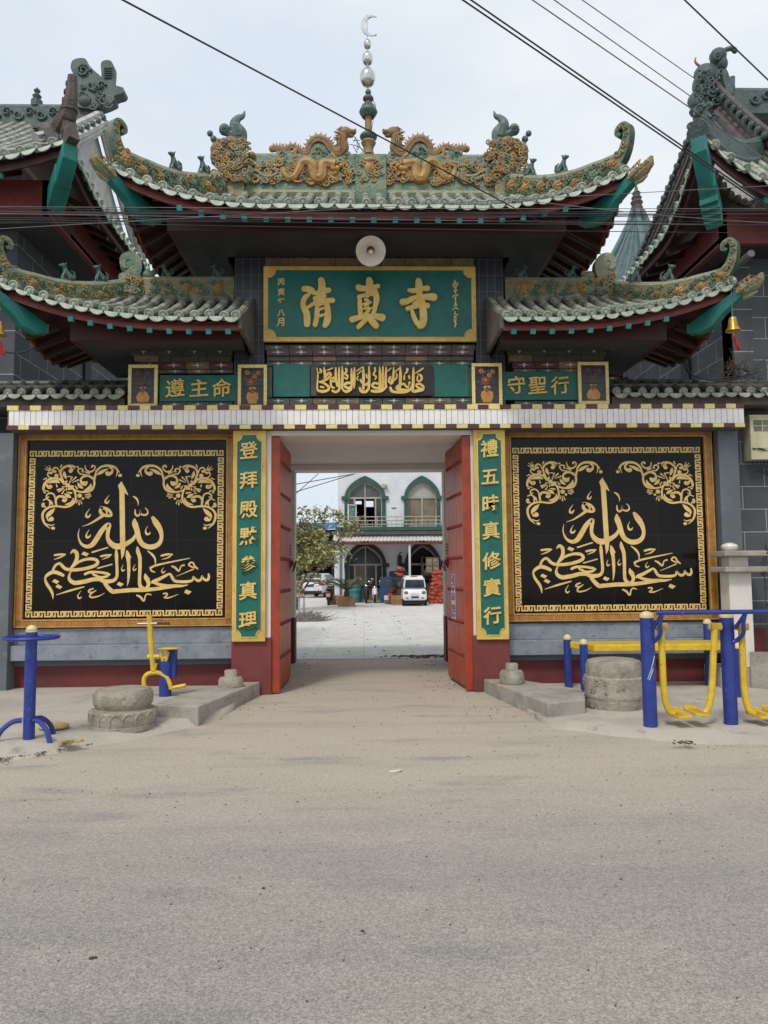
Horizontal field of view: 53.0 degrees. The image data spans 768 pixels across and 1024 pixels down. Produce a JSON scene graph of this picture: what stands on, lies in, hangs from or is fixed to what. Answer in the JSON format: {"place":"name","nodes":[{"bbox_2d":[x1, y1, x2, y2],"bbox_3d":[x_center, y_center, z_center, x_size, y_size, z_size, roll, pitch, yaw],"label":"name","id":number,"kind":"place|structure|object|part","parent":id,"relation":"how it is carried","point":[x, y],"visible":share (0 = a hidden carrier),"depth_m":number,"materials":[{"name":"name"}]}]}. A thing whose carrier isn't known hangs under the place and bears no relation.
{"place":"outdoors","nodes":[
{"label":"outdoors","id":0,"kind":"place"},
{"bbox_2d":[0,685,235,761],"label":"pavement","id":1,"kind":"structure","parent":0,"point":[72,706],"depth_m":7.80,"materials":[{"name":"concrete"}]},
{"bbox_2d":[0,625,68,742],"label":"waist twister","id":2,"kind":"object","parent":1,"relation":"on","point":[31,637],"visible":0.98,"depth_m":6.92,"materials":[{"name":"blue metal"}]},
{"bbox_2d":[0,743,92,762],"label":"debris","id":3,"kind":"object","parent":1,"relation":"on","point":[6,758],"visible":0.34,"depth_m":6.53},
{"bbox_2d":[57,739,83,744],"bbox_3d":[-2.757,2.022,6.764,0.228,0.038,0.146,1,-5,-13],"label":"dry leaf","id":4,"kind":"object","parent":1,"relation":"on","point":[70,741],"visible":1,"depth_m":6.75,"materials":[{"name":"yellow plant"}]},
{"bbox_2d":[88,685,157,732],"bbox_3d":[-2.560,1.925,7.549,0.646,0.379,0.647,0,-5,-2],"label":"stone drum","id":5,"kind":"object","parent":1,"relation":"on","point":[126,708],"visible":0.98,"depth_m":7.32,"materials":[{"name":"stone"}]},
{"bbox_2d":[137,615,185,696],"bbox_3d":[-2.674,1.746,9.294,0.588,1.007,0.238,0,-5,-2],"label":"rider machine","id":6,"kind":"object","parent":1,"relation":"on","point":[166,672],"visible":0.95,"depth_m":9.25,"materials":[{"name":"yellow metal"}]},
{"bbox_2d":[296,576,304,594],"bbox_3d":[-3.229,3.168,29.253,0.389,1.464,1.001,0,-5,-2],"label":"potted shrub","id":7,"kind":"object","parent":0,"point":[299,588],"visible":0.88,"depth_m":29.14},
{"bbox_2d":[3,212,662,214],"bbox_3d":[0.187,-3.350,8.533,15.392,0.470,0.008,0,-5,-5],"label":"power cable","id":8,"kind":"object","parent":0,"point":[338,214],"visible":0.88,"depth_m":8.49,"materials":[{"name":"black rubber"}]},
{"bbox_2d":[0,213,672,223],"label":"power cable","id":9,"kind":"object","parent":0,"point":[338,218],"visible":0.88,"depth_m":8.44,"materials":[{"name":"black rubber"}]},
{"bbox_2d":[296,594,443,658],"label":"courtyard paving","id":10,"kind":"structure","parent":0,"point":[421,625],"depth_m":20.32,"materials":[{"name":"grey concrete"}]},
{"bbox_2d":[296,595,306,612],"bbox_3d":[-3.484,3.389,27.741,1.377,0.784,0.150,0,-5,-2],"label":"rail fence","id":11,"kind":"object","parent":10,"relation":"on","point":[299,596],"visible":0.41,"depth_m":27.72,"materials":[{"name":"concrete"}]},
{"bbox_2d":[302,573,333,597],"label":"parked car","id":12,"kind":"object","parent":10,"relation":"on","point":[314,588],"visible":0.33,"depth_m":49.76,"materials":[{"name":"silver metal"}]},
{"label":"rear window","id":13,"kind":"part","parent":12,"relation":"part of","materials":[{"name":"grey glass"}]},
{"bbox_2d":[296,606,345,621],"bbox_3d":[-2.383,3.435,25.340,2.378,0.732,1.933,0,-5,-2],"label":"brush heap","id":14,"kind":"object","parent":10,"relation":"on","point":[310,616],"visible":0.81,"depth_m":24.98,"materials":[{"name":"grey plant"}]},
{"bbox_2d":[322,579,332,604],"bbox_3d":[-2.731,3.968,38.257,0.756,1.286,1.740,0,-5,-2],"label":"scooter","id":15,"kind":"object","parent":10,"relation":"on","point":[329,594],"visible":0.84,"depth_m":37.59,"materials":[{"name":"metal"}]},
{"bbox_2d":[296,502,366,609],"bbox_3d":[-3.548,1.805,33.023,5.694,4.836,4.304,0,-5,-2],"label":"leafy tree","id":16,"kind":"object","parent":10,"relation":"on","point":[311,536],"visible":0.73,"depth_m":32.72,"materials":[{"name":"green plant"}]},
{"bbox_2d":[330,595,337,604],"bbox_3d":[-2.371,4.420,38.722,0.750,0.460,0.750,0,-5,-2],"label":"planter box","id":17,"kind":"object","parent":10,"relation":"on","point":[333,601],"visible":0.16,"depth_m":38.34,"materials":[{"name":"brown wood"}]},
{"bbox_2d":[316,576,373,606],"bbox_3d":[-1.783,3.723,36.247,2.968,1.445,2.907,0,-5,-2],"label":"potted palm","id":18,"kind":"object","parent":10,"relation":"on","point":[346,600],"visible":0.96,"depth_m":35.92,"materials":[{"name":"green plant"}]},
{"bbox_2d":[349,585,361,602],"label":"barrel","id":19,"kind":"object","parent":10,"relation":"on","point":[356,592],"visible":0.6,"depth_m":40.48,"materials":[{"name":"teal plastic"}]},
{"bbox_2d":[360,578,372,602],"bbox_3d":[-0.931,4.114,40.280,0.756,1.286,1.740,0,-5,-2],"label":"scooter","id":20,"kind":"object","parent":10,"relation":"on","point":[366,593],"visible":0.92,"depth_m":39.70,"materials":[{"name":"metal"}]},
{"bbox_2d":[368,581,379,602],"bbox_3d":[-0.486,4.191,40.487,0.680,1.157,1.566,0,-5,-2],"label":"scooter","id":21,"kind":"object","parent":10,"relation":"on","point":[374,593],"visible":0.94,"depth_m":39.97,"materials":[{"name":"plastic"}]},
{"bbox_2d":[322,612,443,658],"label":"courtyard litter","id":22,"kind":"object","parent":10,"relation":"on","point":[425,656],"visible":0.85,"depth_m":14.13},
{"bbox_2d":[384,595,389,603],"bbox_3d":[0.170,4.381,38.391,0.340,0.440,0.331,0,-5,-2],"label":"water bucket","id":23,"kind":"object","parent":10,"relation":"on","point":[386,597],"visible":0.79,"depth_m":38.26,"materials":[{"name":"white plastic"}]},
{"bbox_2d":[333,472,442,601],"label":"white hall","id":24,"kind":"structure","parent":10,"relation":"on","point":[403,514],"depth_m":42.10,"materials":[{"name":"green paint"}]},
{"bbox_2d":[296,474,353,491],"bbox_3d":[-3.673,-1.205,38.034,0.035,2.333,8.452,-3,-5,30],"label":"power cable","id":25,"kind":"object","parent":24,"relation":"attached to","point":[324,483],"visible":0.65,"depth_m":39.18,"materials":[{"name":"black rubber"}]},
{"bbox_2d":[296,473,354,484],"bbox_3d":[-3.675,-1.496,38.057,0.035,1.751,8.449,-3,-5,30],"label":"power cable","id":26,"kind":"object","parent":24,"relation":"attached to","point":[323,479],"visible":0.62,"depth_m":39.09,"materials":[{"name":"black rubber"}]},
{"bbox_2d":[348,482,381,526],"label":"window","id":27,"kind":"structure","parent":24,"relation":"in","point":[364,490],"depth_m":42.33,"materials":[{"name":"glass"}]},
{"bbox_2d":[349,546,382,601],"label":"door","id":28,"kind":"structure","parent":24,"relation":"in","point":[368,563],"depth_m":42.02,"materials":[{"name":"glass"}]},
{"bbox_2d":[397,552,401,566],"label":"wall lamp","id":29,"kind":"object","parent":24,"relation":"attached to","point":[399,560],"depth_m":41.77,"materials":[{"name":"black plastic"}]},
{"bbox_2d":[408,481,436,526],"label":"window","id":30,"kind":"structure","parent":24,"relation":"in","point":[421,497],"depth_m":42.38,"materials":[{"name":"glass"}]},
{"bbox_2d":[411,545,434,599],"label":"door","id":31,"kind":"structure","parent":24,"relation":"in","point":[422,551],"depth_m":42.15,"materials":[{"name":"metal"}]},
{"bbox_2d":[380,577,401,602],"bbox_3d":[0.443,4.053,40.000,1.321,1.346,0.340,0,-5,-2],"label":"blue screen","id":32,"kind":"object","parent":10,"relation":"on","point":[384,590],"visible":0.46,"depth_m":39.83,"materials":[{"name":"blue plastic"}]},
{"bbox_2d":[381,579,407,604],"bbox_3d":[0.806,3.907,37.735,2.045,1.271,1.973,0,-5,-2],"label":"planter box","id":33,"kind":"object","parent":10,"relation":"on","point":[396,599],"visible":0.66,"depth_m":37.38,"materials":[{"name":"brown wood"}]},
{"bbox_2d":[400,576,428,605],"bbox_3d":[1.409,3.773,37.055,1.356,1.412,2.508,0,-5,-2],"label":"microvan","id":34,"kind":"object","parent":10,"relation":"on","point":[413,590],"visible":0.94,"depth_m":35.97,"materials":[{"name":"white paint"}]},
{"bbox_2d":[421,557,434,592],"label":"rack","id":35,"kind":"object","parent":10,"relation":"on","point":[429,577],"visible":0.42,"depth_m":40.83,"materials":[{"name":"red metal"}]},
{"bbox_2d":[421,573,442,576],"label":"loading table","id":36,"kind":"object","parent":10,"relation":"on","point":[423,574],"visible":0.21,"depth_m":40.45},
{"bbox_2d":[426,565,431,572],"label":"wrapped crate","id":37,"kind":"object","parent":36,"relation":"on","point":[428,568],"visible":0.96,"depth_m":40.56,"materials":[{"name":"beige cardboard"}]},
{"bbox_2d":[426,558,431,564],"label":"wrapped crate","id":38,"kind":"object","parent":37,"relation":"on","point":[428,561],"visible":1,"depth_m":40.59,"materials":[{"name":"beige cardboard"}]},
{"bbox_2d":[0,221,750,232],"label":"power cable","id":39,"kind":"object","parent":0,"point":[381,228],"visible":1,"depth_m":8.51,"materials":[{"name":"black rubber"}]},
{"bbox_2d":[0,186,762,228],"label":"power cable","id":40,"kind":"object","parent":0,"point":[375,207],"visible":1,"depth_m":8.52,"materials":[{"name":"black rubber"}]},
{"bbox_2d":[510,198,767,222],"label":"power cable","id":41,"kind":"object","parent":40,"relation":"attached to","point":[640,213],"visible":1,"depth_m":8.62,"materials":[{"name":"black rubber"}]},
{"bbox_2d":[0,206,766,208],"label":"power cable","id":42,"kind":"object","parent":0,"point":[422,208],"visible":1,"depth_m":8.59,"materials":[{"name":"black rubber"}]},
{"bbox_2d":[0,593,767,1023],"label":"ground","id":43,"kind":"structure","parent":0,"point":[144,909],"depth_m":3.99,"materials":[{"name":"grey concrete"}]},
{"bbox_2d":[0,58,155,434],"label":"brick pavilion","id":44,"kind":"structure","parent":43,"relation":"on","point":[46,150],"depth_m":11.33,"materials":[{"name":"paint"}]},
{"bbox_2d":[153,682,259,725],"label":"ramp kerb","id":45,"kind":"structure","parent":43,"relation":"on","point":[198,708],"depth_m":8.30,"materials":[{"name":"concrete"}]},
{"bbox_2d":[218,669,242,688],"bbox_3d":[-1.856,2.030,9.322,0.304,0.237,0.303,0,-5,-2],"label":"carved stone","id":46,"kind":"object","parent":45,"relation":"on","point":[230,679],"visible":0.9,"depth_m":9.22,"materials":[{"name":"stone"}]},
{"bbox_2d":[296,522,337,580],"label":"open shed","id":47,"kind":"structure","parent":43,"relation":"on","point":[330,570],"depth_m":61.60,"materials":[{"name":"metal"}]},
{"bbox_2d":[0,14,767,694],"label":"gatehouse","id":48,"kind":"object","parent":43,"relation":"on","point":[546,302],"visible":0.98,"depth_m":10.09,"materials":[{"name":"green paint"}]},
{"bbox_2d":[0,292,6,354],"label":"brass bell","id":49,"kind":"object","parent":48,"relation":"hanging from","point":[2,335],"visible":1,"depth_m":8.91,"materials":[{"name":"gold metal"}]},
{"bbox_2d":[4,347,33,353],"bbox_3d":[-4.761,-2.159,10.083,0.536,0.176,0.021,0,-5,-2],"label":"service cable","id":50,"kind":"object","parent":48,"relation":"attached to","point":[19,352],"visible":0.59,"depth_m":10.07,"materials":[{"name":"black rubber"}]},
{"bbox_2d":[13,434,232,627],"bbox_3d":[-3.413,0.220,10.185,2.847,2.576,0.083,0,-5,-2],"label":"calligraphy panel","id":51,"kind":"object","parent":48,"relation":"attached to","point":[122,530],"visible":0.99,"depth_m":10.19,"materials":[{"name":"black stone"}]},
{"bbox_2d":[128,365,157,405],"bbox_3d":[-3.144,-1.645,10.036,0.379,0.560,0.057,0,-5,-2],"label":"vase picture","id":52,"kind":"object","parent":48,"relation":"attached to","point":[142,384],"visible":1,"depth_m":10.03,"materials":[{"name":"yellow tile"}]},
{"bbox_2d":[159,375,237,402],"bbox_3d":[-2.433,-1.620,10.128,1.019,0.352,0.146,0,-5,-2],"label":"motto plaque","id":53,"kind":"object","parent":48,"relation":"attached to","point":[198,388],"visible":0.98,"depth_m":10.08,"materials":[{"name":"teal paint"}]},
{"bbox_2d":[232,430,265,641],"bbox_3d":[-1.742,0.296,9.931,0.426,2.727,0.080,0,-5,-2],"label":"couplet board","id":54,"kind":"object","parent":48,"relation":"attached to","point":[249,550],"visible":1,"depth_m":9.91,"materials":[{"name":"teal paint"}]},
{"bbox_2d":[238,365,266,404],"bbox_3d":[-1.723,-1.643,10.073,0.379,0.580,0.057,0,-5,-2],"label":"vase picture","id":55,"kind":"object","parent":48,"relation":"attached to","point":[252,384],"visible":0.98,"depth_m":10.07,"materials":[{"name":"yellow tile"}]},
{"bbox_2d":[271,436,295,692],"bbox_3d":[-1.376,0.712,10.614,0.218,3.325,1.256,-1,-5,0],"label":"gate door","id":56,"kind":"structure","parent":48,"relation":"in","point":[282,563],"depth_m":10.15,"materials":[{"name":"red paint"}]},
{"bbox_2d":[122,0,600,253],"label":"power cable","id":57,"kind":"object","parent":48,"relation":"attached to","point":[180,30],"visible":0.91,"depth_m":6.68,"materials":[{"name":"black rubber"}]},
{"bbox_2d":[263,266,476,341],"bbox_3d":[-0.183,-2.750,10.148,2.807,1.016,0.106,0,-5,-2],"label":"name plaque","id":58,"kind":"object","parent":48,"relation":"attached to","point":[369,303],"visible":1,"depth_m":10.14,"materials":[{"name":"teal paint"}]},
{"bbox_2d":[273,364,468,397],"bbox_3d":[-0.170,-1.734,10.179,2.579,0.438,0.182,0,-5,-2],"label":"script plaque","id":59,"kind":"object","parent":48,"relation":"attached to","point":[432,381],"visible":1,"depth_m":10.13,"materials":[{"name":"green wood"}]},
{"bbox_2d":[356,236,385,265],"bbox_3d":[-0.171,-3.313,9.805,0.373,0.447,0.590,0,-5,-2],"label":"horn loudspeaker","id":60,"kind":"object","parent":48,"relation":"attached to","point":[370,250],"visible":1,"depth_m":9.64,"materials":[{"name":"white metal"}]},
{"bbox_2d":[4,208,767,218],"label":"power cable","id":61,"kind":"object","parent":48,"relation":"attached to","point":[320,212],"visible":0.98,"depth_m":8.48,"materials":[{"name":"black rubber"}]},
{"bbox_2d":[441,436,474,690],"bbox_3d":[1.000,0.696,10.671,0.218,3.325,1.256,0,-5,-7],"label":"gate door","id":62,"kind":"structure","parent":48,"relation":"in","point":[458,561],"depth_m":10.32,"materials":[{"name":"red paint"}]},
{"bbox_2d":[451,574,455,618],"bbox_3d":[0.968,1.183,10.757,0.008,0.620,0.260,0,-5,-7],"label":"poster","id":63,"kind":"object","parent":62,"relation":"attached to","point":[453,600],"visible":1,"depth_m":10.73,"materials":[{"name":"paper"}]},
{"bbox_2d":[471,363,502,404],"bbox_3d":[1.360,-1.674,10.157,0.400,0.585,0.057,0,-5,-2],"label":"vase picture","id":64,"kind":"object","parent":48,"relation":"attached to","point":[487,387],"visible":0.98,"depth_m":10.16,"materials":[{"name":"yellow tile"}]},
{"bbox_2d":[473,430,508,639],"bbox_3d":[1.392,0.279,10.015,0.416,2.734,0.080,0,-5,-2],"label":"couplet board","id":65,"kind":"object","parent":48,"relation":"attached to","point":[491,570],"visible":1,"depth_m":9.99,"materials":[{"name":"teal paint"}]},
{"bbox_2d":[502,372,577,401],"bbox_3d":[2.083,-1.672,10.252,1.039,0.384,0.146,0,-5,-2],"label":"motto plaque","id":66,"kind":"object","parent":48,"relation":"attached to","point":[539,386],"visible":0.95,"depth_m":10.21,"materials":[{"name":"teal paint"}]},
{"bbox_2d":[577,362,609,403],"bbox_3d":[2.775,-1.708,10.197,0.409,0.569,0.057,0,-5,-2],"label":"vase picture","id":67,"kind":"object","parent":48,"relation":"attached to","point":[593,381],"visible":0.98,"depth_m":10.20,"materials":[{"name":"yellow tile"}]},
{"bbox_2d":[505,432,718,621],"bbox_3d":[3.039,0.162,10.360,2.847,2.576,0.083,0,-5,-2],"label":"calligraphy panel","id":68,"kind":"object","parent":48,"relation":"attached to","point":[611,526],"visible":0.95,"depth_m":10.37,"materials":[{"name":"gold"}]},
{"bbox_2d":[682,348,740,379],"bbox_3d":[4.453,-2.272,10.486,0.792,0.971,0.019,0,-5,-2],"label":"service cable","id":69,"kind":"object","parent":48,"relation":"attached to","point":[706,378],"visible":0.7,"depth_m":10.45,"materials":[{"name":"black rubber"}]},
{"bbox_2d":[685,349,757,381],"bbox_3d":[4.576,-2.232,10.456,0.994,0.940,0.019,0,-5,-2],"label":"service cable","id":70,"kind":"object","parent":48,"relation":"attached to","point":[690,373],"visible":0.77,"depth_m":10.41,"materials":[{"name":"black rubber"}]},
{"bbox_2d":[693,333,767,380],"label":"dry twigs","id":71,"kind":"object","parent":48,"relation":"on","point":[735,369],"visible":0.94,"depth_m":10.61,"materials":[{"name":"brown plant"}]},
{"bbox_2d":[725,289,740,349],"bbox_3d":[4.158,-2.298,9.176,0.176,0.743,0.173,0,-5,-2],"label":"brass bell","id":72,"kind":"object","parent":48,"relation":"hanging from","point":[733,327],"visible":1,"depth_m":9.14,"materials":[{"name":"gold metal"}]},
{"bbox_2d":[388,769,401,772],"bbox_3d":[0.094,2.001,5.948,0.104,0.011,0.062,2,-5,-30],"label":"paper scrap","id":73,"kind":"object","parent":43,"relation":"on","point":[394,771],"visible":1,"depth_m":5.94,"materials":[{"name":"white paper"}]},
{"bbox_2d":[484,679,585,717],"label":"ramp kerb","id":74,"kind":"structure","parent":43,"relation":"on","point":[547,700],"depth_m":8.51,"materials":[{"name":"concrete"}]},
{"bbox_2d":[499,663,523,683],"bbox_3d":[1.564,1.969,9.417,0.304,0.237,0.303,0,-5,-2],"label":"carved stone","id":75,"kind":"object","parent":74,"relation":"on","point":[511,673],"visible":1,"depth_m":9.31,"materials":[{"name":"stone"}]},
{"bbox_2d":[672,740,695,744],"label":"leaf litter","id":76,"kind":"object","parent":43,"relation":"on","point":[686,742],"visible":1,"depth_m":6.64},
{"bbox_2d":[609,46,767,378],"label":"brick pavilion","id":77,"kind":"structure","parent":43,"relation":"on","point":[727,106],"depth_m":11.10,"materials":[{"name":"paint"}]},
{"bbox_2d":[704,652,767,688],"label":"wall","id":78,"kind":"structure","parent":43,"relation":"on","point":[757,674],"depth_m":9.68,"materials":[{"name":"stone"}]},
{"bbox_2d":[710,543,767,667],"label":"fence pillar","id":79,"kind":"structure","parent":78,"relation":"on","point":[735,570],"depth_m":9.82,"materials":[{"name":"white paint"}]},
{"bbox_2d":[760,542,767,649],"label":"iron fence","id":80,"kind":"object","parent":78,"relation":"on","point":[765,587],"visible":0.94,"depth_m":9.74,"materials":[{"name":"metal"}]},
{"bbox_2d":[737,411,767,651],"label":"boundary wall","id":81,"kind":"structure","parent":43,"relation":"on","point":[754,498],"depth_m":10.46,"materials":[{"name":"grey brick"}]},
{"bbox_2d":[743,415,767,474],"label":"meter box","id":82,"kind":"object","parent":81,"relation":"attached to","point":[755,435],"visible":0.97,"depth_m":10.36,"materials":[{"name":"beige paint"}]},
{"bbox_2d":[753,420,767,430],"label":"window","id":83,"kind":"structure","parent":82,"relation":"in","point":[756,422],"depth_m":10.36,"materials":[{"name":"grey glass"}]},
{"bbox_2d":[0,219,767,225],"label":"power cable","id":84,"kind":"object","parent":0,"point":[402,223],"visible":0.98,"depth_m":8.56,"materials":[{"name":"black rubber"}]},
{"bbox_2d":[0,210,767,214],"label":"power cable","id":85,"kind":"object","parent":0,"point":[429,212],"visible":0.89,"depth_m":8.58,"materials":[{"name":"black rubber"}]},
{"bbox_2d":[0,217,767,221],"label":"power cable","id":86,"kind":"object","parent":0,"point":[379,220],"visible":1,"depth_m":8.52,"materials":[{"name":"black rubber"}]},
{"bbox_2d":[0,211,767,214],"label":"power cable","id":87,"kind":"object","parent":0,"point":[439,213],"visible":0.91,"depth_m":8.59,"materials":[{"name":"black rubber"}]},
{"bbox_2d":[0,213,767,223],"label":"power cable","id":88,"kind":"object","parent":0,"point":[393,218],"visible":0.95,"depth_m":8.56,"materials":[{"name":"black rubber"}]},
{"bbox_2d":[0,0,767,533],"label":"sky","id":89,"kind":"structure","parent":0,"point":[442,69],"materials":[{"name":"white"}]},
{"bbox_2d":[389,571,408,577],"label":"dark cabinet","id":90,"kind":"object","parent":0,"point":[393,574],"visible":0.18,"depth_m":41.10,"materials":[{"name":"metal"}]},
{"bbox_2d":[397,572,404,577],"bbox_3d":[0.885,3.240,39.406,0.577,0.281,0.320,29,9,-18],"label":"net sack","id":91,"kind":"object","parent":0,"point":[400,575],"visible":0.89,"depth_m":39.29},
{"bbox_2d":[396,566,404,571],"bbox_3d":[0.845,2.928,39.341,0.577,0.281,0.320,24,0,-34],"label":"net sack","id":92,"kind":"object","parent":91,"relation":"on","point":[399,569],"visible":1,"depth_m":39.20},
{"bbox_2d":[462,0,767,208],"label":"power cable","id":93,"kind":"object","parent":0,"point":[567,71],"visible":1,"depth_m":7.18,"materials":[{"name":"black rubber"}]},
{"bbox_2d":[470,0,767,205],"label":"power cable","id":94,"kind":"object","parent":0,"point":[568,67],"visible":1,"depth_m":7.20,"materials":[{"name":"black rubber"}]},
{"bbox_2d":[554,0,689,95],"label":"power cable","id":95,"kind":"object","parent":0,"point":[620,46],"visible":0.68,"depth_m":18.40,"materials":[{"name":"black rubber"}]},
{"bbox_2d":[611,185,650,279],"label":"tiled spire","id":96,"kind":"structure","parent":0,"point":[627,246],"depth_m":25.54,"materials":[{"name":"blue tile"}]},
{"bbox_2d":[582,0,693,77],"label":"power cable","id":97,"kind":"object","parent":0,"point":[636,37],"visible":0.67,"depth_m":19.16,"materials":[{"name":"black rubber"}]},
{"bbox_2d":[526,681,767,744],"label":"pavement","id":98,"kind":"structure","parent":0,"point":[713,729],"depth_m":7.59,"materials":[{"name":"concrete"}]},
{"bbox_2d":[585,702,594,708],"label":"weeds","id":99,"kind":"object","parent":98,"relation":"on","point":[586,706],"visible":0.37,"depth_m":8.37,"materials":[{"name":"green plant"}]},
{"bbox_2d":[582,656,642,711],"bbox_3d":[2.541,1.906,8.497,0.678,0.570,0.678,0,-5,-2],"label":"stone drum","id":100,"kind":"object","parent":98,"relation":"on","point":[610,683],"visible":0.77,"depth_m":8.24,"materials":[{"name":"stone"}]},
{"bbox_2d":[563,619,741,697],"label":"bars","id":101,"kind":"object","parent":98,"relation":"on","point":[584,646],"visible":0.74,"depth_m":9.63,"materials":[{"name":"yellow metal"}]},
{"bbox_2d":[639,609,767,727],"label":"air walker","id":102,"kind":"object","parent":98,"relation":"on","point":[726,626],"visible":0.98,"depth_m":7.40,"materials":[{"name":"blue metal"}]},
{"bbox_2d":[532,0,767,161],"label":"power cable","id":103,"kind":"object","parent":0,"point":[647,79],"visible":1,"depth_m":7.91,"materials":[{"name":"black rubber"}]},
{"bbox_2d":[684,0,767,80],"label":"power cable","id":104,"kind":"object","parent":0,"point":[722,36],"visible":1,"depth_m":7.86,"materials":[{"name":"black rubber"}]},
{"bbox_3d":[0.606,4.120,38.187,0.320,0.281,0.577,25,-33,-21],"label":"net sack","id":105,"kind":"object","parent":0,"visible":0},
{"bbox_2d":[389,588,396,592],"bbox_3d":[0.527,3.871,38.344,0.577,0.281,0.320,-20,-20,-22],"label":"net sack","id":106,"kind":"object","parent":105,"relation":"on","point":[392,590],"visible":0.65,"depth_m":38.21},
{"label":"wrapped crate","id":107,"kind":"object","parent":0,"visible":0},
{"bbox_2d":[432,557,438,564],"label":"wrapped crate","id":108,"kind":"object","parent":107,"relation":"on","point":[435,560],"visible":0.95,"depth_m":40.61,"materials":[{"name":"beige cardboard"}]}
]}

